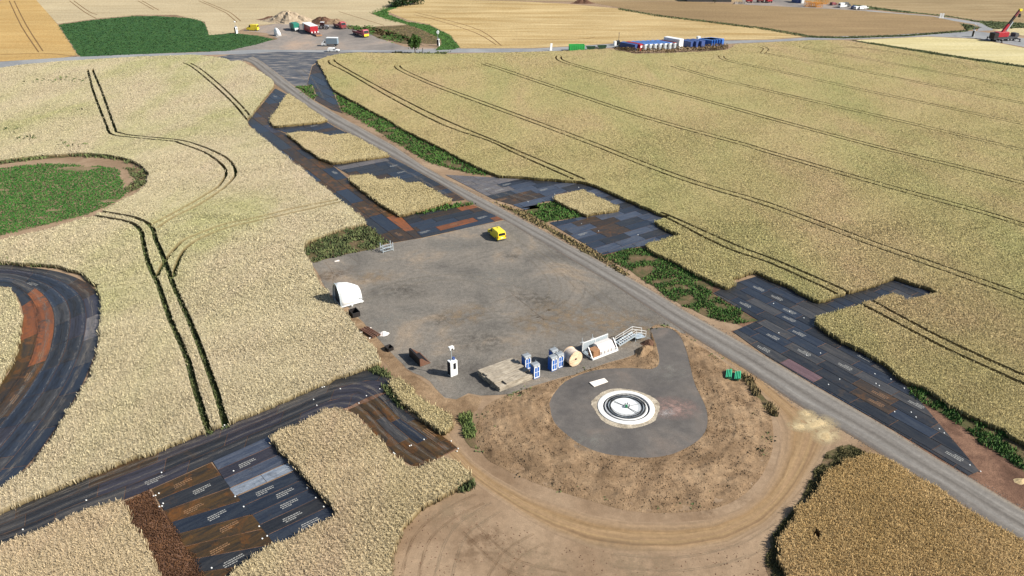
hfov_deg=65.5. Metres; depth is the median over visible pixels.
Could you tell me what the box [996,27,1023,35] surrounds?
pale field corner
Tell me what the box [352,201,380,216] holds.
road plate
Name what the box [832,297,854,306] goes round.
road plate
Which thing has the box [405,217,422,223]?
road plate
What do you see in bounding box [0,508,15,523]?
road plate
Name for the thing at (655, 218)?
road plate
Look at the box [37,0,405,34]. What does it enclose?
beige field
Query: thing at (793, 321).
road plate
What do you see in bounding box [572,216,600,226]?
road plate
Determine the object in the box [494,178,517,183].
road plate
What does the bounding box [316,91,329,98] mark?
road plate
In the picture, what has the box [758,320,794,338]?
road plate
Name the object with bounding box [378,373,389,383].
road plate
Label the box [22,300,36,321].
road plate
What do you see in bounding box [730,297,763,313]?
road plate
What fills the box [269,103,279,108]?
road plate
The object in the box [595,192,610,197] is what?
road plate
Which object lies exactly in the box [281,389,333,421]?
road plate
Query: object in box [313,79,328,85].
road plate
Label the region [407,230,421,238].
road plate
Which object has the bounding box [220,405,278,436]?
road plate
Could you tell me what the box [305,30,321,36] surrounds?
loader
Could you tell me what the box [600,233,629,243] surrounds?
road plate
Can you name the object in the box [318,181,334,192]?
road plate
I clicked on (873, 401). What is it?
road plate
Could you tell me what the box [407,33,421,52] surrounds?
tree
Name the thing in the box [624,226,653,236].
road plate
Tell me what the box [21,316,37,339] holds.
road plate
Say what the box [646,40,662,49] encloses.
container
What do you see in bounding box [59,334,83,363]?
road plate
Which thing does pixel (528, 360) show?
door
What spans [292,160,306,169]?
road plate
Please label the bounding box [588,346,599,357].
crate
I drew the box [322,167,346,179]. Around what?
road plate
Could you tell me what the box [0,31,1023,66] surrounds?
field road
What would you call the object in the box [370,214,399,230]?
road plate
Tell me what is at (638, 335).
metal stairs
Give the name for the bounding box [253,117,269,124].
road plate
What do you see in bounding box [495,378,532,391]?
timber mat
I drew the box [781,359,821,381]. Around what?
road plate
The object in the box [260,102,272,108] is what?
road plate
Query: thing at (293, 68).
junction
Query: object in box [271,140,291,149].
road plate
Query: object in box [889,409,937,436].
road plate
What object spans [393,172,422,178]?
road plate
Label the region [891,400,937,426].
road plate
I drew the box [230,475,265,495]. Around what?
road plate
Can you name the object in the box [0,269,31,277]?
road plate
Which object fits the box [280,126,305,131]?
road plate
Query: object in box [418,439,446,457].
road plate
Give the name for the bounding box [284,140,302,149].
road plate
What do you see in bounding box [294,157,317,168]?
road plate
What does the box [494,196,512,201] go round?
road plate
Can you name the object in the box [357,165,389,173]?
road plate
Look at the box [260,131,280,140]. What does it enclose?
road plate
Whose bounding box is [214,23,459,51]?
yard
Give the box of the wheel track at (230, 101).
[200,74,247,120]
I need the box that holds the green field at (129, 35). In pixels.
[59,16,275,56]
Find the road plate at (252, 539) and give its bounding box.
[185,529,272,558]
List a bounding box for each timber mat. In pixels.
[478,358,514,373]
[483,360,520,375]
[486,364,523,379]
[490,367,528,383]
[495,371,532,388]
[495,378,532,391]
[496,376,533,389]
[503,372,527,384]
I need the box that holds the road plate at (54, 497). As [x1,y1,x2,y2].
[16,477,89,517]
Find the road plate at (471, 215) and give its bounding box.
[454,210,488,220]
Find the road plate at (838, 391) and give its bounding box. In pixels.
[814,378,857,402]
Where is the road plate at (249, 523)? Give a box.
[178,515,261,545]
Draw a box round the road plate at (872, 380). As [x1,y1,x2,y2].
[854,371,898,394]
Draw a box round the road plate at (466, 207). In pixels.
[457,205,476,210]
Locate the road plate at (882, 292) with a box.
[874,289,905,299]
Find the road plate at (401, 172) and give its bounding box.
[387,168,416,176]
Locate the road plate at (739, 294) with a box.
[724,287,753,300]
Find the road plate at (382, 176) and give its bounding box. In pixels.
[375,174,390,178]
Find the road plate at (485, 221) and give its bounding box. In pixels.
[453,218,494,229]
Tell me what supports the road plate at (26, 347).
on the plate bed at (44, 362)
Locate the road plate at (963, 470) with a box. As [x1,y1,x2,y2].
[954,465,971,474]
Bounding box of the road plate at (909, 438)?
[870,415,910,439]
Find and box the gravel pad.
[549,328,707,457]
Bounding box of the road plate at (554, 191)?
[540,188,565,195]
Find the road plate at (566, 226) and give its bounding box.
[557,223,577,230]
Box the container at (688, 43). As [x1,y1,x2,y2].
[683,39,693,47]
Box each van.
[246,24,259,30]
[488,226,505,240]
[838,2,846,7]
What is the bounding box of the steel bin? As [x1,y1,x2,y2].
[348,307,359,317]
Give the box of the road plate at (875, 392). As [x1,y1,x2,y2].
[853,380,897,404]
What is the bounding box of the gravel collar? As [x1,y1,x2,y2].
[591,388,659,428]
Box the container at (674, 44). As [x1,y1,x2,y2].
[662,39,676,48]
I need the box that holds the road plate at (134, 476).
[98,459,165,495]
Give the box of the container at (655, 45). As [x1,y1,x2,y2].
[642,40,657,49]
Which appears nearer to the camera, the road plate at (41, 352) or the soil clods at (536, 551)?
the soil clods at (536, 551)
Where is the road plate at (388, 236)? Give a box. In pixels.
[381,232,398,242]
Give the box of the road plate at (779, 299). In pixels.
[763,291,796,307]
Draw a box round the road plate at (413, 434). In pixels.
[391,418,426,443]
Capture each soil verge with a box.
[330,296,481,425]
[604,246,1023,508]
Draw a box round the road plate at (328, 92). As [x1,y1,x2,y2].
[320,89,334,95]
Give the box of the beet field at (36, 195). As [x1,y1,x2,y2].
[0,163,127,234]
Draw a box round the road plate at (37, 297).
[28,289,47,307]
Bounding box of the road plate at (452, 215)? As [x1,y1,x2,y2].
[432,209,473,221]
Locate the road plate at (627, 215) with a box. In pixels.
[614,211,642,220]
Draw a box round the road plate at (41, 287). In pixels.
[25,278,50,292]
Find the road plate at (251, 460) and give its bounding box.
[219,446,279,477]
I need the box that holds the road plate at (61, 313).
[53,301,69,325]
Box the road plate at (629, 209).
[619,205,640,213]
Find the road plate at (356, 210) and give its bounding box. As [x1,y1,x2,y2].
[349,205,368,218]
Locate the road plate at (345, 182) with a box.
[337,178,359,191]
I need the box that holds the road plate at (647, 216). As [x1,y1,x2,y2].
[637,212,657,219]
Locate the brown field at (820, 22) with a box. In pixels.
[592,2,965,35]
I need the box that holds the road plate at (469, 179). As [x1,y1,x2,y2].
[457,177,476,182]
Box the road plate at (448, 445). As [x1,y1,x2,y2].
[437,439,456,451]
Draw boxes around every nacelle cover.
[274,28,280,35]
[332,282,363,307]
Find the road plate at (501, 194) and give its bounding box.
[488,191,514,198]
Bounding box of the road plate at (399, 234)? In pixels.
[388,228,414,240]
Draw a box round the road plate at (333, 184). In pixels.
[321,178,346,190]
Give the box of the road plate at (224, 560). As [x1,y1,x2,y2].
[193,545,270,571]
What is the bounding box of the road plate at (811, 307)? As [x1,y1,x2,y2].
[798,301,827,314]
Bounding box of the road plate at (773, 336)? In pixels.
[755,326,792,345]
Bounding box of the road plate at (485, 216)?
[473,213,495,220]
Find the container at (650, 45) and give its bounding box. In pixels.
[636,41,652,49]
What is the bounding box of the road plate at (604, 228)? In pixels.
[590,223,620,233]
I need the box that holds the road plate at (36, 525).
[0,514,54,544]
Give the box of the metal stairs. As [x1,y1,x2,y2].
[615,326,645,345]
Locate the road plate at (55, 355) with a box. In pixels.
[40,341,66,370]
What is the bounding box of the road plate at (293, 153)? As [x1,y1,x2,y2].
[283,148,303,158]
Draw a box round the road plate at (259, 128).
[250,124,268,132]
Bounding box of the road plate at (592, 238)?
[578,233,606,243]
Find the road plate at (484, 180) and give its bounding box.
[472,177,498,183]
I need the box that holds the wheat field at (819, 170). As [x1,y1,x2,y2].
[317,40,1023,445]
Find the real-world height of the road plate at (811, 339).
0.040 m
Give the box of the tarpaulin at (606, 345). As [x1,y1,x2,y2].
[593,338,614,354]
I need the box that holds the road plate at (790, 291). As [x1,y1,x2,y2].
[779,286,808,300]
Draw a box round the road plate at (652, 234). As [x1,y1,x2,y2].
[639,228,668,238]
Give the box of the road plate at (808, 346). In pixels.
[787,336,827,355]
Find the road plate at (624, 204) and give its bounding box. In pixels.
[618,202,633,207]
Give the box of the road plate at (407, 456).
[396,449,425,467]
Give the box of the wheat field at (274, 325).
[0,54,380,514]
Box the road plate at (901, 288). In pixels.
[884,281,917,294]
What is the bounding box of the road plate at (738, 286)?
[733,282,746,289]
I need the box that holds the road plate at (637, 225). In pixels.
[624,220,652,229]
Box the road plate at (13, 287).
[0,282,18,292]
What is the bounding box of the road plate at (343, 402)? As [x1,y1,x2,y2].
[298,395,351,423]
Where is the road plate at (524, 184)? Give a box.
[510,181,535,188]
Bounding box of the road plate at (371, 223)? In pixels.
[365,218,387,233]
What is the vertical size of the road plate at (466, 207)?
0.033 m
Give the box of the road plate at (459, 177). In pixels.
[451,175,473,179]
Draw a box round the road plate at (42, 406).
[21,387,62,423]
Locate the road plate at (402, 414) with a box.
[384,399,415,422]
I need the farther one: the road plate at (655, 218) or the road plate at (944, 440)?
the road plate at (655, 218)
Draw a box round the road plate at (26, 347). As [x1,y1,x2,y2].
[15,334,36,360]
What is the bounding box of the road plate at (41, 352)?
[28,338,51,366]
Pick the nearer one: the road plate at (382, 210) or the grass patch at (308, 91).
the road plate at (382, 210)
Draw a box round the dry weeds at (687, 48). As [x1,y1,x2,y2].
[614,43,728,52]
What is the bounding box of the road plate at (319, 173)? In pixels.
[307,167,331,179]
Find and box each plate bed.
[0,266,99,472]
[0,370,387,534]
[151,463,271,571]
[213,445,287,485]
[246,479,328,537]
[252,92,413,241]
[344,386,456,462]
[356,397,452,465]
[416,207,493,230]
[454,177,660,252]
[720,283,972,473]
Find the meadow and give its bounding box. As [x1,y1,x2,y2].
[362,25,445,43]
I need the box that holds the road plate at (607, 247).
[593,242,621,252]
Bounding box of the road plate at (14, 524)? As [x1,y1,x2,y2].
[0,514,25,534]
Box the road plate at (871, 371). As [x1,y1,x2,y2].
[853,361,895,383]
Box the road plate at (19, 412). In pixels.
[0,393,41,428]
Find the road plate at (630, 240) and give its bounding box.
[615,235,645,246]
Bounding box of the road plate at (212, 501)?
[165,488,239,521]
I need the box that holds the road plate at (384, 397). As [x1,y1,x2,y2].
[378,393,391,401]
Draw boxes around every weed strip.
[0,153,144,171]
[0,256,53,268]
[346,25,408,43]
[368,365,392,378]
[381,382,404,410]
[392,51,450,53]
[416,201,475,213]
[457,409,478,448]
[458,476,475,492]
[492,200,629,275]
[741,371,778,416]
[764,444,865,575]
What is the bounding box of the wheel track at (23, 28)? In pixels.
[9,1,38,51]
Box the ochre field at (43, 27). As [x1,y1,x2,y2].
[0,0,76,60]
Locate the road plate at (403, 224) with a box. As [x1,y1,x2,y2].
[387,215,413,231]
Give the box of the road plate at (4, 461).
[0,456,12,470]
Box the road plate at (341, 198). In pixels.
[333,192,351,204]
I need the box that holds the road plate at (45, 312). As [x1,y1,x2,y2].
[36,301,53,324]
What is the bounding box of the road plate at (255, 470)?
[224,454,288,487]
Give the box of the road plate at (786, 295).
[769,287,803,303]
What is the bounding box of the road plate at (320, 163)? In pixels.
[309,158,331,168]
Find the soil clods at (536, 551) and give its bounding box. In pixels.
[395,505,766,575]
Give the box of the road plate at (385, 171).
[367,167,400,175]
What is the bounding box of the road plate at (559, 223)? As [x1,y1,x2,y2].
[550,219,576,226]
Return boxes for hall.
[686,0,731,1]
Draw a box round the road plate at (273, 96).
[268,93,282,99]
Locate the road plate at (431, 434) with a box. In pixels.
[408,419,445,442]
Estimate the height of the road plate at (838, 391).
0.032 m
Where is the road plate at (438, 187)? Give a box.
[431,185,445,190]
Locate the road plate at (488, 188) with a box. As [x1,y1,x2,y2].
[475,184,501,192]
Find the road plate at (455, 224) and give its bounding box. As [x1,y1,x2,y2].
[436,218,477,230]
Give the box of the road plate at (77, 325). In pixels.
[68,312,85,339]
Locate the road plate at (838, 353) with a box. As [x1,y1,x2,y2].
[819,343,859,364]
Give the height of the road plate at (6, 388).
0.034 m
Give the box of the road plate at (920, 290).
[902,284,931,293]
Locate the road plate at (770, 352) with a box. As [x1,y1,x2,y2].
[751,341,788,362]
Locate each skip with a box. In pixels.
[569,44,584,50]
[597,45,606,48]
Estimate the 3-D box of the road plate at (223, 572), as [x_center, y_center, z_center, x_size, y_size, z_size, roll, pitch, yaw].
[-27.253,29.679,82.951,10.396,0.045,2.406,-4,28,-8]
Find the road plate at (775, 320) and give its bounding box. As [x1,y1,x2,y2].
[757,311,793,329]
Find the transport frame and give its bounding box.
[580,334,617,359]
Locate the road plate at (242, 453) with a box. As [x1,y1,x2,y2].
[213,436,273,469]
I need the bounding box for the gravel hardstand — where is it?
[312,220,685,398]
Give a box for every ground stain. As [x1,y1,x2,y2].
[662,401,685,414]
[791,422,808,430]
[800,411,812,416]
[802,416,830,429]
[817,430,836,441]
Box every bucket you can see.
[385,344,393,351]
[409,348,430,366]
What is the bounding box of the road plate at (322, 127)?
[311,125,333,129]
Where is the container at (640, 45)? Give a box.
[626,41,642,50]
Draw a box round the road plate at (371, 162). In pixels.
[356,158,388,165]
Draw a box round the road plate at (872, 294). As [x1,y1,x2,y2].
[859,290,882,298]
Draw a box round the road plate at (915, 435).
[890,420,940,449]
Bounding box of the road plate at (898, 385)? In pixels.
[888,380,919,400]
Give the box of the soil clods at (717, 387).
[477,325,772,512]
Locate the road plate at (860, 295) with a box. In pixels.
[851,292,874,300]
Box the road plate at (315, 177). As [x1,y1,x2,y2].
[305,170,320,181]
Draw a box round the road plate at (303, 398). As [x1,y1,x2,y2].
[277,384,329,413]
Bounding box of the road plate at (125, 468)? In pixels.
[89,454,157,487]
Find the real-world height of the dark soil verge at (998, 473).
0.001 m
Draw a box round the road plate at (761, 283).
[747,277,774,289]
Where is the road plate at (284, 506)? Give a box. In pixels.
[253,488,320,523]
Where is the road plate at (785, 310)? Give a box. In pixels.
[768,301,802,318]
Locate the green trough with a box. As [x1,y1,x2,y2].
[726,369,740,380]
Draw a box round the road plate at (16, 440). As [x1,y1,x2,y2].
[0,419,41,457]
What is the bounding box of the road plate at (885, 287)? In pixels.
[877,284,894,291]
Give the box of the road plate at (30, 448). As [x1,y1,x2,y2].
[3,426,56,468]
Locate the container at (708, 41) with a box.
[699,38,712,45]
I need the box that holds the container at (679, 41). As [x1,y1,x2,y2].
[664,36,683,48]
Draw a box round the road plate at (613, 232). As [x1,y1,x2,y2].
[601,227,630,236]
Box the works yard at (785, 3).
[742,0,866,10]
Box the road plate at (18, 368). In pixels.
[0,355,31,384]
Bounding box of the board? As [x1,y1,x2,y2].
[589,378,607,386]
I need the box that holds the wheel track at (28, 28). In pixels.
[14,1,42,50]
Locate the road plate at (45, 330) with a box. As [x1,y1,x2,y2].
[35,318,53,344]
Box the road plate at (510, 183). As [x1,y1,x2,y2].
[497,179,523,187]
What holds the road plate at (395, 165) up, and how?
on the plate bed
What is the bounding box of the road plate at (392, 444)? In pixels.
[372,427,404,453]
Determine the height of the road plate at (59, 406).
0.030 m
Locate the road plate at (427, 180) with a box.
[409,178,433,183]
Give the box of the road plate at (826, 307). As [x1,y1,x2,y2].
[807,300,837,312]
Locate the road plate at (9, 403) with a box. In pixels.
[0,387,28,417]
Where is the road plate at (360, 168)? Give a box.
[343,164,377,172]
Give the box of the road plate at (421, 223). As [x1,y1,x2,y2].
[409,218,435,227]
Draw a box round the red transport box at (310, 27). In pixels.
[302,22,317,32]
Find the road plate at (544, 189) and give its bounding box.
[531,185,557,192]
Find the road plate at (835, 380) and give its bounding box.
[814,368,857,391]
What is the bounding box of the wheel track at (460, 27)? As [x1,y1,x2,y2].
[417,15,495,44]
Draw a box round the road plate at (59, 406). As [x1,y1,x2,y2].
[35,392,77,429]
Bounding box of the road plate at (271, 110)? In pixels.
[265,108,275,113]
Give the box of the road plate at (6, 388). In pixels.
[0,378,18,403]
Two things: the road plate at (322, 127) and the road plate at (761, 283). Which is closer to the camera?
the road plate at (761, 283)
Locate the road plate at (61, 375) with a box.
[44,359,76,391]
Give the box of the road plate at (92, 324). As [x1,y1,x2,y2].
[83,313,101,340]
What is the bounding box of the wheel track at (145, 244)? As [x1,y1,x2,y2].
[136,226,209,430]
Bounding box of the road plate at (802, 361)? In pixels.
[782,350,821,371]
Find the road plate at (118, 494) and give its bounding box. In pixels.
[55,487,124,521]
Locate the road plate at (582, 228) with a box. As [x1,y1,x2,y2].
[567,224,596,233]
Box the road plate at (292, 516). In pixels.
[260,497,329,534]
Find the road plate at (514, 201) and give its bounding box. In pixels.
[505,199,520,204]
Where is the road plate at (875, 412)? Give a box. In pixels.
[851,398,896,424]
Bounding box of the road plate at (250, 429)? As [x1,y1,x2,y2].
[225,412,282,444]
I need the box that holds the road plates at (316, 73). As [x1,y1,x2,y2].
[0,63,935,424]
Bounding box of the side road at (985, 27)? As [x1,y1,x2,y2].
[867,10,992,30]
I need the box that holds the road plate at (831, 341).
[805,328,842,347]
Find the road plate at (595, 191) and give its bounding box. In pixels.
[587,189,603,193]
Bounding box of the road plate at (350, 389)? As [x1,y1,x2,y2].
[331,380,382,399]
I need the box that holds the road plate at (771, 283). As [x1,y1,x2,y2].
[756,276,780,286]
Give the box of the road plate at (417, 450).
[399,438,436,462]
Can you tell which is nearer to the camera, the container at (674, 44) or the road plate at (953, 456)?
the road plate at (953, 456)
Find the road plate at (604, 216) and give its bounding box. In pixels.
[595,211,623,219]
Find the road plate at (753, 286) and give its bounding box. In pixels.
[739,279,768,293]
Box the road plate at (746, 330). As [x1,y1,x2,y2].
[737,326,757,335]
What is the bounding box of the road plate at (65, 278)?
[44,270,77,284]
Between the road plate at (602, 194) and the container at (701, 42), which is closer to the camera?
the road plate at (602, 194)
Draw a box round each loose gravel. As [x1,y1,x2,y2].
[359,126,1023,510]
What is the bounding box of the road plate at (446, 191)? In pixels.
[437,188,451,193]
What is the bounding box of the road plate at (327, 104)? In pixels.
[319,101,336,108]
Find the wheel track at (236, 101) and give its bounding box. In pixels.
[210,77,250,117]
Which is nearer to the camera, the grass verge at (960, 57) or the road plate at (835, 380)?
the road plate at (835, 380)
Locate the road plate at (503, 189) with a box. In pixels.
[486,186,513,194]
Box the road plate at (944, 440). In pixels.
[931,432,969,459]
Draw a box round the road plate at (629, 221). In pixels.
[615,217,643,226]
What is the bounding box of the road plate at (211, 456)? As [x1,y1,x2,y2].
[187,436,247,472]
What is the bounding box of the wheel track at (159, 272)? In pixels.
[158,244,180,275]
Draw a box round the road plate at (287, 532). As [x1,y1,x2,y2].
[268,506,335,543]
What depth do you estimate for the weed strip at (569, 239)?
157.62 m
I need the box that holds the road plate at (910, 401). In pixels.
[892,391,932,416]
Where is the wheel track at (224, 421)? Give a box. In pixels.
[145,223,227,425]
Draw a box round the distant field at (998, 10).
[512,0,1023,22]
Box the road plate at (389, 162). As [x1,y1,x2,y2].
[374,159,398,166]
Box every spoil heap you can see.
[260,11,302,23]
[295,15,311,21]
[311,17,330,24]
[326,19,347,24]
[571,0,594,3]
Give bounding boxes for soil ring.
[476,325,772,512]
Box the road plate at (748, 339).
[733,330,756,343]
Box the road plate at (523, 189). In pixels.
[510,185,537,193]
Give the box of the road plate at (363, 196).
[353,190,374,203]
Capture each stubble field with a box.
[388,0,804,47]
[854,37,1023,65]
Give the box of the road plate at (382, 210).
[369,202,394,216]
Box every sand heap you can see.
[793,423,805,428]
[806,418,828,428]
[821,432,831,441]
[1013,478,1023,484]
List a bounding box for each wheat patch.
[0,286,23,383]
[0,497,161,575]
[225,407,471,575]
[268,93,326,127]
[286,131,388,164]
[348,173,451,217]
[388,376,455,434]
[553,189,619,217]
[775,451,1023,575]
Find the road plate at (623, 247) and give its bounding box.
[607,244,635,252]
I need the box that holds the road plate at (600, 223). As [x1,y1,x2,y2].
[590,217,619,226]
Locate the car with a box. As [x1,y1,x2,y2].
[327,47,339,51]
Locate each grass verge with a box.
[332,92,487,175]
[370,2,458,49]
[601,247,757,324]
[618,8,969,38]
[852,40,1023,66]
[853,5,1023,28]
[905,385,1023,470]
[960,23,981,29]
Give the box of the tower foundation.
[598,390,654,424]
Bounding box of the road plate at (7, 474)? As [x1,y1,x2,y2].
[0,466,25,486]
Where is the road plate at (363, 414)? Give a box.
[349,406,379,429]
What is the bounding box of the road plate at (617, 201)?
[609,198,625,204]
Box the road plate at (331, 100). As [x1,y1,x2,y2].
[323,97,337,104]
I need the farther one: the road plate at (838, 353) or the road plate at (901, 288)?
the road plate at (901, 288)
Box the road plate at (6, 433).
[0,425,17,446]
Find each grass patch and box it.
[295,84,318,99]
[527,201,583,222]
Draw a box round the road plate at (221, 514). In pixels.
[173,501,249,533]
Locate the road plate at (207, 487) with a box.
[158,475,229,510]
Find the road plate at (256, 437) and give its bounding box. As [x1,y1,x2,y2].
[245,413,300,446]
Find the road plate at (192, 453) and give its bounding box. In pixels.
[164,435,226,470]
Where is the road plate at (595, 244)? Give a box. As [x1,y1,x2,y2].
[586,240,605,248]
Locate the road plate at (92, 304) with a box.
[83,293,100,317]
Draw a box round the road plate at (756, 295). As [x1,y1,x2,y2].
[740,287,773,303]
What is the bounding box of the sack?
[379,331,388,335]
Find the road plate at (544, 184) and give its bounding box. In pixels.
[533,181,558,187]
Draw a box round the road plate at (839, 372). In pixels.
[817,361,859,383]
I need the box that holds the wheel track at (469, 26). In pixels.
[415,12,501,45]
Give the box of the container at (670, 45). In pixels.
[655,40,672,48]
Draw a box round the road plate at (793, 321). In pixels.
[775,312,811,330]
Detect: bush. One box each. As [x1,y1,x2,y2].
[388,0,400,6]
[398,0,408,6]
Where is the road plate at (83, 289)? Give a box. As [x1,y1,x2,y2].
[69,279,96,298]
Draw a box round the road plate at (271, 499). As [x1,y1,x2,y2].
[244,479,311,514]
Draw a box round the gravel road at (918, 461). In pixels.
[242,57,1023,539]
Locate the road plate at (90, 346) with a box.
[74,335,98,366]
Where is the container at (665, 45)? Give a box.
[650,40,667,48]
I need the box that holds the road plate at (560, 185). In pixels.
[553,183,575,187]
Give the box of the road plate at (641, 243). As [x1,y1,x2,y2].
[633,237,659,246]
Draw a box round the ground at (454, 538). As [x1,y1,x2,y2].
[0,0,1023,575]
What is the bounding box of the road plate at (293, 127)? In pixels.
[282,125,307,128]
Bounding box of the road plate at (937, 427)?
[932,424,951,438]
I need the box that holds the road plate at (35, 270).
[12,265,48,274]
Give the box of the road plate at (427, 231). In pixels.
[417,227,439,235]
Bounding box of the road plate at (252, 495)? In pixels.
[238,470,303,504]
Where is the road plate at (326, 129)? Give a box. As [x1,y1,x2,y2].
[314,127,337,132]
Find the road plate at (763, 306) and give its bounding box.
[747,298,781,314]
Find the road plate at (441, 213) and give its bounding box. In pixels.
[420,208,459,219]
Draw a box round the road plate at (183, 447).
[157,428,220,461]
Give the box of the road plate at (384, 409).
[368,397,398,421]
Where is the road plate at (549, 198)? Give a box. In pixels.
[541,192,563,200]
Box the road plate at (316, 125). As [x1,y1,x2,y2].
[303,122,330,128]
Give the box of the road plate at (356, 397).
[349,388,385,406]
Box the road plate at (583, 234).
[571,230,596,239]
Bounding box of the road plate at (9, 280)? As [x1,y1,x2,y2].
[0,278,13,282]
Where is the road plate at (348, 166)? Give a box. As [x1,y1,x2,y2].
[337,163,358,169]
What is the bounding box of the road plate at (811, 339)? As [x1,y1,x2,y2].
[787,327,824,346]
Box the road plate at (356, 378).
[328,370,381,390]
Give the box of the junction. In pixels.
[220,52,386,85]
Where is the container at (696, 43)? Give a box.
[686,39,698,46]
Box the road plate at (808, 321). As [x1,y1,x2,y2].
[796,315,824,333]
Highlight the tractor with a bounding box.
[319,22,328,29]
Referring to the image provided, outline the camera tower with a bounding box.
[447,345,457,376]
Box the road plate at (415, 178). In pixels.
[402,175,426,181]
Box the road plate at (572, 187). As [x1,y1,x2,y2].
[562,184,587,190]
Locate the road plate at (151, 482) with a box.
[124,461,188,499]
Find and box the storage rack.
[380,242,392,252]
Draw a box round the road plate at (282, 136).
[273,132,291,140]
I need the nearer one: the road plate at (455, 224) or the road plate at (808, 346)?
the road plate at (808, 346)
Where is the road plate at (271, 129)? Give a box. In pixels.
[263,124,280,132]
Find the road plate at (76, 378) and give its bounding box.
[58,361,91,396]
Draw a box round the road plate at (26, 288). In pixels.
[12,279,33,293]
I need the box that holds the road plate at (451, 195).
[442,192,458,197]
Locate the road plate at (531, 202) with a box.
[518,198,545,206]
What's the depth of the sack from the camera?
125.16 m
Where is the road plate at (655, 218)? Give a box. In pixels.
[647,216,666,222]
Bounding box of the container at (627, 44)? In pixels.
[620,41,637,50]
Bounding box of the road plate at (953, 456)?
[933,444,978,473]
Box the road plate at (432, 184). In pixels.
[425,181,440,186]
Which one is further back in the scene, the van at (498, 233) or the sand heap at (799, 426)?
the van at (498, 233)
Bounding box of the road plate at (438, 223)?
[417,218,457,229]
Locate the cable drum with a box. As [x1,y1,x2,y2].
[563,346,581,366]
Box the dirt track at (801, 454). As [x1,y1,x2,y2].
[439,350,835,554]
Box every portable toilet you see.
[521,353,530,368]
[530,360,539,378]
[548,347,558,354]
[548,352,557,371]
[554,350,563,368]
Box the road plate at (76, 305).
[67,294,85,317]
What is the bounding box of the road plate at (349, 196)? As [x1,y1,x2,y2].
[336,189,362,203]
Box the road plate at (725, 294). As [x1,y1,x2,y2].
[715,289,736,299]
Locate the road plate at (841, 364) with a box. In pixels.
[820,353,861,374]
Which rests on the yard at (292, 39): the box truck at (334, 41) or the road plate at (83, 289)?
the box truck at (334, 41)
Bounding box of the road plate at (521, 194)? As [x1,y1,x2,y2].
[509,190,535,198]
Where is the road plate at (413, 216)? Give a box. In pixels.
[402,212,429,219]
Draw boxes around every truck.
[289,22,299,30]
[321,37,338,46]
[333,21,345,28]
[352,29,368,37]
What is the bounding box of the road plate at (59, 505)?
[25,485,98,525]
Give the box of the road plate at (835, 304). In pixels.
[827,301,847,309]
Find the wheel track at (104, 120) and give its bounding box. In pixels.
[87,71,227,185]
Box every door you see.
[526,358,529,367]
[535,367,538,376]
[553,359,556,369]
[559,357,562,366]
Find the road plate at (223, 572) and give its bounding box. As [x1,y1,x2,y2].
[201,567,235,575]
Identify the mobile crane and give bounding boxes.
[987,9,1022,42]
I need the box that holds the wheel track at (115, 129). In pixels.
[92,71,237,180]
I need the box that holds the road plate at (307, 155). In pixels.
[296,149,315,159]
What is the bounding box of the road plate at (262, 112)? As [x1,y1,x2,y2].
[256,108,271,115]
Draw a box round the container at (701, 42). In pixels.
[692,38,704,46]
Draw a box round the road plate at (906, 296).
[890,289,915,299]
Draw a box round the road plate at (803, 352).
[785,343,824,363]
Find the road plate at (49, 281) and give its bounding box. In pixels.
[29,273,59,286]
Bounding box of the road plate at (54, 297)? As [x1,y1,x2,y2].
[42,287,64,307]
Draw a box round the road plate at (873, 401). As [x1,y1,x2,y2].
[850,388,895,413]
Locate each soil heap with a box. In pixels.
[634,345,652,357]
[640,339,653,345]
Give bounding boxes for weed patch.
[123,166,148,192]
[304,225,388,262]
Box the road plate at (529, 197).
[517,193,544,201]
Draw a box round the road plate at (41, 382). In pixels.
[22,365,57,398]
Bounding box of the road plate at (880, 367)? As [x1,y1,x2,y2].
[872,363,900,381]
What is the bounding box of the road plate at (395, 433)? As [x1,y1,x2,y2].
[376,417,407,442]
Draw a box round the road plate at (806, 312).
[791,305,817,320]
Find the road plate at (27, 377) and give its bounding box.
[11,361,44,391]
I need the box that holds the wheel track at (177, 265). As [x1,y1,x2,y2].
[173,248,187,276]
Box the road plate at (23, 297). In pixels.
[15,288,30,305]
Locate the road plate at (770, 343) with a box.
[751,333,788,353]
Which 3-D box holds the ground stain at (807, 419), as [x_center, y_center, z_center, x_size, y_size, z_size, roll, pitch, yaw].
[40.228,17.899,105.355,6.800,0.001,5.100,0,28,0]
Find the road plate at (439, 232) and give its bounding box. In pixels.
[421,228,454,237]
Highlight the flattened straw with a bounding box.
[124,488,205,575]
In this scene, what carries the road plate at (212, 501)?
on the plate bed at (209, 525)
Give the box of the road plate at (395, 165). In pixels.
[387,163,404,167]
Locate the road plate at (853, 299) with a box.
[842,294,863,304]
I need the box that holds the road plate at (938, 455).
[911,439,955,465]
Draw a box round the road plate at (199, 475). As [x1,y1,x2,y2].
[152,463,219,498]
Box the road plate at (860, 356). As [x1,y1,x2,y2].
[837,345,876,365]
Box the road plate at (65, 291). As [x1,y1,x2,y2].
[52,281,78,300]
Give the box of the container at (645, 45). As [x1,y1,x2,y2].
[631,41,647,49]
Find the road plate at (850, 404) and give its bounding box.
[832,394,869,415]
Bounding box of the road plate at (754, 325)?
[746,322,761,329]
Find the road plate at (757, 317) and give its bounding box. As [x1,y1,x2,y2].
[735,305,764,322]
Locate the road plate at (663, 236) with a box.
[656,233,674,238]
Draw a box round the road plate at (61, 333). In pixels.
[51,320,69,346]
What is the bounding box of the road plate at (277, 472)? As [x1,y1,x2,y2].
[261,463,294,481]
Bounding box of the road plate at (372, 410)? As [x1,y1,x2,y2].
[358,401,383,419]

